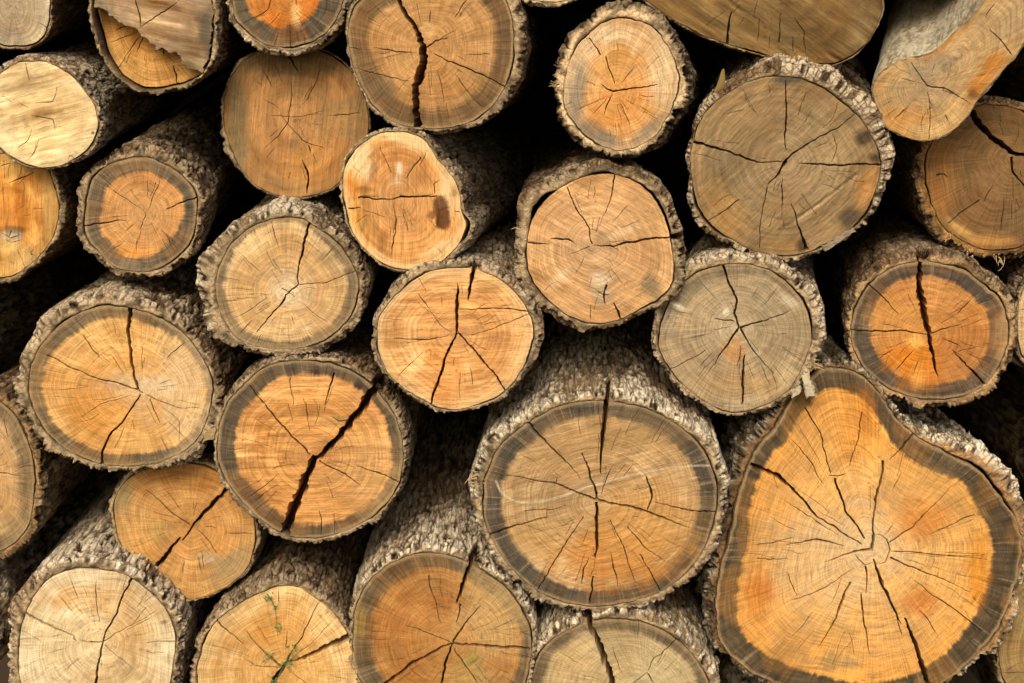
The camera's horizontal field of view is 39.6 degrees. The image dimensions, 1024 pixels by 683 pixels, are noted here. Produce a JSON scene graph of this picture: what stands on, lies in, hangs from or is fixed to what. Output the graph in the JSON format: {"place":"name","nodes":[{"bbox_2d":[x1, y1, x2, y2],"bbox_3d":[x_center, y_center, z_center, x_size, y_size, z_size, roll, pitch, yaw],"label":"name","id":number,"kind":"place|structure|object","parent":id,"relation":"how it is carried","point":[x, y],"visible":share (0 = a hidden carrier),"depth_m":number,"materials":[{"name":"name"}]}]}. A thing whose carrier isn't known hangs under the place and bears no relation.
{"place":"outdoors","nodes":[
{"label":"outdoors","id":0,"kind":"place"},
{"bbox_2d":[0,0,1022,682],"bbox_3d":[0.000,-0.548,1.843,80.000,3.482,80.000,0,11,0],"label":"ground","id":1,"kind":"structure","parent":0,"point":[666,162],"depth_m":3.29,"materials":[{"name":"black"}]},
{"bbox_2d":[0,468,115,660],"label":"log","id":2,"kind":"object","parent":1,"relation":"on","point":[18,568],"visible":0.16,"depth_m":2.27,"materials":[{"name":"brown wood"}]},
{"bbox_2d":[0,360,93,559],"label":"log","id":3,"kind":"object","parent":2,"relation":"on","point":[38,483],"visible":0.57,"depth_m":2.03,"materials":[{"name":"brown wood"}]},
{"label":"log","id":4,"kind":"object","parent":2,"relation":"on","visible":0},
{"bbox_2d":[0,244,108,373],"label":"log","id":5,"kind":"object","parent":4,"relation":"on","point":[28,300],"visible":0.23,"depth_m":2.34,"materials":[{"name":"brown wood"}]},
{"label":"log","id":6,"kind":"object","parent":5,"relation":"on","visible":0},
{"bbox_2d":[0,52,182,118],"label":"log","id":7,"kind":"object","parent":6,"relation":"on","point":[9,56],"depth_m":3.06,"materials":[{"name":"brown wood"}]},
{"bbox_2d":[0,23,94,54],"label":"log","id":8,"kind":"object","parent":7,"relation":"on","point":[76,37],"visible":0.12,"depth_m":2.33,"materials":[{"name":"brown wood"}]},
{"bbox_2d":[183,589,224,682],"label":"log","id":9,"kind":"object","parent":1,"relation":"on","point":[188,676],"visible":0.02,"depth_m":2.60,"materials":[{"name":"brown wood"}]},
{"bbox_2d":[7,470,215,682],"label":"log","id":10,"kind":"object","parent":9,"relation":"on","point":[92,601],"visible":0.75,"depth_m":2.03,"materials":[{"name":"brown wood"}]},
{"bbox_2d":[108,353,268,601],"bbox_3d":[-0.475,0.156,2.700,0.223,0.222,1.309,0,10,0],"label":"log","id":11,"kind":"object","parent":10,"relation":"on","point":[196,530],"visible":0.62,"depth_m":2.06,"materials":[{"name":"brown wood"}]},
{"bbox_2d":[13,179,266,473],"bbox_3d":[-0.558,-0.101,2.601,0.292,0.266,1.330,0,14,-1],"label":"log","id":12,"kind":"object","parent":11,"relation":"on","point":[135,374],"visible":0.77,"depth_m":1.97,"materials":[{"name":"brown wood"}]},
{"bbox_2d":[0,115,170,283],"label":"log","id":13,"kind":"object","parent":12,"relation":"on","point":[38,215],"visible":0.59,"depth_m":1.94,"materials":[{"name":"brown wood"}]},
{"bbox_2d":[0,39,235,169],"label":"log","id":14,"kind":"object","parent":13,"relation":"on","point":[67,106],"visible":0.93,"depth_m":1.88,"materials":[{"name":"brown wood"}]},
{"bbox_2d":[0,0,89,49],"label":"log","id":15,"kind":"object","parent":14,"relation":"on","point":[27,24],"visible":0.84,"depth_m":1.88,"materials":[{"name":"brown wood"}]},
{"bbox_2d":[76,79,244,277],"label":"log","id":16,"kind":"object","parent":12,"relation":"on","point":[154,199],"visible":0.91,"depth_m":1.94,"materials":[{"name":"brown wood"}]},
{"bbox_2d":[87,0,256,95],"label":"log","id":17,"kind":"object","parent":16,"relation":"on","point":[155,47],"visible":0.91,"depth_m":1.88,"materials":[{"name":"brown wood"}]},
{"bbox_2d":[714,649,763,682],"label":"log","id":18,"kind":"object","parent":1,"relation":"on","point":[730,671],"visible":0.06,"depth_m":2.26,"materials":[{"name":"brown wood"}]},
{"bbox_2d":[696,314,1023,682],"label":"log","id":19,"kind":"object","parent":18,"relation":"on","point":[871,532],"visible":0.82,"depth_m":2.01,"materials":[{"name":"brown wood"}]},
{"bbox_2d":[651,227,826,415],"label":"log","id":20,"kind":"object","parent":19,"relation":"on","point":[735,332],"visible":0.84,"depth_m":1.95,"materials":[{"name":"brown wood"}]},
{"bbox_2d":[685,48,895,261],"bbox_3d":[0.489,-0.448,2.510,0.280,0.280,1.315,2,19,10],"label":"log","id":21,"kind":"object","parent":20,"relation":"on","point":[787,158],"visible":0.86,"depth_m":1.90,"materials":[{"name":"brown wood"}]},
{"bbox_2d":[715,69,724,91],"bbox_3d":[0.277,-0.346,1.900,0.016,0.037,0.016,2,19,10],"label":"dry leaf","id":22,"kind":"object","parent":21,"relation":"on","point":[720,84],"visible":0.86,"depth_m":1.90,"materials":[{"name":"plant"}]},
{"bbox_2d":[612,0,883,66],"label":"log","id":23,"kind":"object","parent":21,"relation":"on","point":[833,33],"visible":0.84,"depth_m":1.90,"materials":[{"name":"brown wood"}]},
{"bbox_2d":[822,195,1018,409],"bbox_3d":[0.681,-0.151,2.579,0.232,0.226,1.317,2,12,9],"label":"log","id":24,"kind":"object","parent":19,"relation":"on","point":[927,318],"visible":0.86,"depth_m":1.95,"materials":[{"name":"brown wood"}]},
{"bbox_2d":[867,78,1023,270],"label":"log","id":25,"kind":"object","parent":24,"relation":"on","point":[960,187],"visible":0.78,"depth_m":1.95,"materials":[{"name":"brown wood"}]},
{"bbox_2d":[858,28,1023,101],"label":"log","id":26,"kind":"object","parent":25,"relation":"on","point":[1008,83],"visible":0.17,"depth_m":2.21,"materials":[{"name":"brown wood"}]},
{"bbox_2d":[871,0,1023,141],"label":"log","id":27,"kind":"object","parent":25,"relation":"on","point":[942,65],"visible":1,"depth_m":1.83,"materials":[{"name":"brown wood"}]},
{"bbox_2d":[968,654,998,682],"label":"log","id":28,"kind":"object","parent":1,"relation":"on","point":[980,670],"visible":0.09,"depth_m":2.47,"materials":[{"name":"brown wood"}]},
{"bbox_2d":[984,578,1023,682],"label":"log","id":29,"kind":"object","parent":28,"relation":"on","point":[1005,661],"visible":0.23,"depth_m":2.08,"materials":[{"name":"brown wood"}]},
{"bbox_2d":[937,361,1023,488],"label":"log","id":30,"kind":"object","parent":29,"relation":"on","point":[993,421],"visible":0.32,"depth_m":2.45,"materials":[{"name":"brown wood"}]},
{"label":"log","id":31,"kind":"object","parent":30,"relation":"on","visible":0},
{"bbox_2d":[966,254,1023,366],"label":"log","id":32,"kind":"object","parent":31,"relation":"on","point":[1010,274],"visible":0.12,"depth_m":2.02,"materials":[{"name":"brown wood"}]},
{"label":"log","id":33,"kind":"object","parent":1,"relation":"on","visible":0},
{"bbox_2d":[349,405,537,682],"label":"log","id":34,"kind":"object","parent":33,"relation":"on","point":[439,595],"visible":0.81,"depth_m":2.05,"materials":[{"name":"brown wood"}]},
{"bbox_2d":[213,265,425,543],"bbox_3d":[-0.270,0.028,2.621,0.276,0.276,1.312,0,11,1],"label":"log","id":35,"kind":"object","parent":34,"relation":"on","point":[314,449],"visible":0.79,"depth_m":1.98,"materials":[{"name":"brown wood"}]},
{"bbox_2d":[196,188,378,356],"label":"log","id":36,"kind":"object","parent":35,"relation":"on","point":[282,275],"visible":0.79,"depth_m":1.94,"materials":[{"name":"brown wood"}]},
{"bbox_2d":[220,43,393,198],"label":"log","id":37,"kind":"object","parent":36,"relation":"on","point":[300,126],"visible":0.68,"depth_m":1.97,"materials":[{"name":"brown wood"}]},
{"bbox_2d":[225,0,352,55],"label":"log","id":38,"kind":"object","parent":37,"relation":"on","point":[276,27],"visible":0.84,"depth_m":1.88,"materials":[{"name":"brown wood"}]},
{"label":"log","id":39,"kind":"object","parent":1,"relation":"on","visible":0},
{"bbox_2d":[190,523,374,682],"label":"log","id":40,"kind":"object","parent":39,"relation":"on","point":[310,586],"visible":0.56,"depth_m":2.05,"materials":[{"name":"brown wood"}]},
{"bbox_2d":[264,592,280,634],"bbox_3d":[-0.343,0.391,2.034,0.025,0.072,0.006,0,13,0],"label":"weed sprig","id":41,"kind":"object","parent":40,"relation":"attached to","point":[269,597],"visible":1,"depth_m":2.03,"materials":[{"name":"green plant"}]},
{"bbox_2d":[263,644,303,682],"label":"weed sprig","id":42,"kind":"object","parent":40,"relation":"attached to","point":[282,662],"visible":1,"depth_m":2.05,"materials":[{"name":"green plant"}]},
{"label":"log","id":43,"kind":"object","parent":1,"relation":"on","visible":0},
{"bbox_2d":[526,576,719,682],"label":"log","id":44,"kind":"object","parent":43,"relation":"on","point":[666,640],"visible":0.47,"depth_m":2.06,"materials":[{"name":"brown wood"}]},
{"bbox_2d":[465,309,730,613],"bbox_3d":[0.151,0.039,2.617,0.370,0.340,1.320,1,17,3],"label":"log","id":45,"kind":"object","parent":44,"relation":"on","point":[599,479],"visible":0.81,"depth_m":2.00,"materials":[{"name":"brown wood"}]},
{"bbox_2d":[371,212,543,412],"bbox_3d":[-0.052,-0.140,2.563,0.235,0.214,1.323,0,12,2],"label":"log","id":46,"kind":"object","parent":45,"relation":"on","point":[463,331],"visible":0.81,"depth_m":1.92,"materials":[{"name":"brown wood"}]},
{"bbox_2d":[339,118,543,271],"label":"log","id":47,"kind":"object","parent":46,"relation":"on","point":[410,198],"visible":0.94,"depth_m":1.91,"materials":[{"name":"brown wood"}]},
{"bbox_2d":[345,0,563,133],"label":"log","id":48,"kind":"object","parent":47,"relation":"on","point":[441,66],"visible":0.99,"depth_m":1.88,"materials":[{"name":"brown wood"}]},
{"bbox_2d":[521,0,575,8],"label":"log","id":49,"kind":"object","parent":48,"relation":"on","point":[549,4],"visible":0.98,"depth_m":1.87,"materials":[{"name":"brown wood"}]},
{"bbox_2d":[512,129,685,332],"bbox_3d":[0.148,-0.264,2.571,0.239,0.241,1.330,0,12,3],"label":"log","id":50,"kind":"object","parent":45,"relation":"on","point":[599,242],"visible":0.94,"depth_m":1.93,"materials":[{"name":"brown wood"}]},
{"bbox_2d":[550,0,716,158],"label":"log","id":51,"kind":"object","parent":50,"relation":"on","point":[632,80],"visible":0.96,"depth_m":1.90,"materials":[{"name":"brown wood"}]}
]}

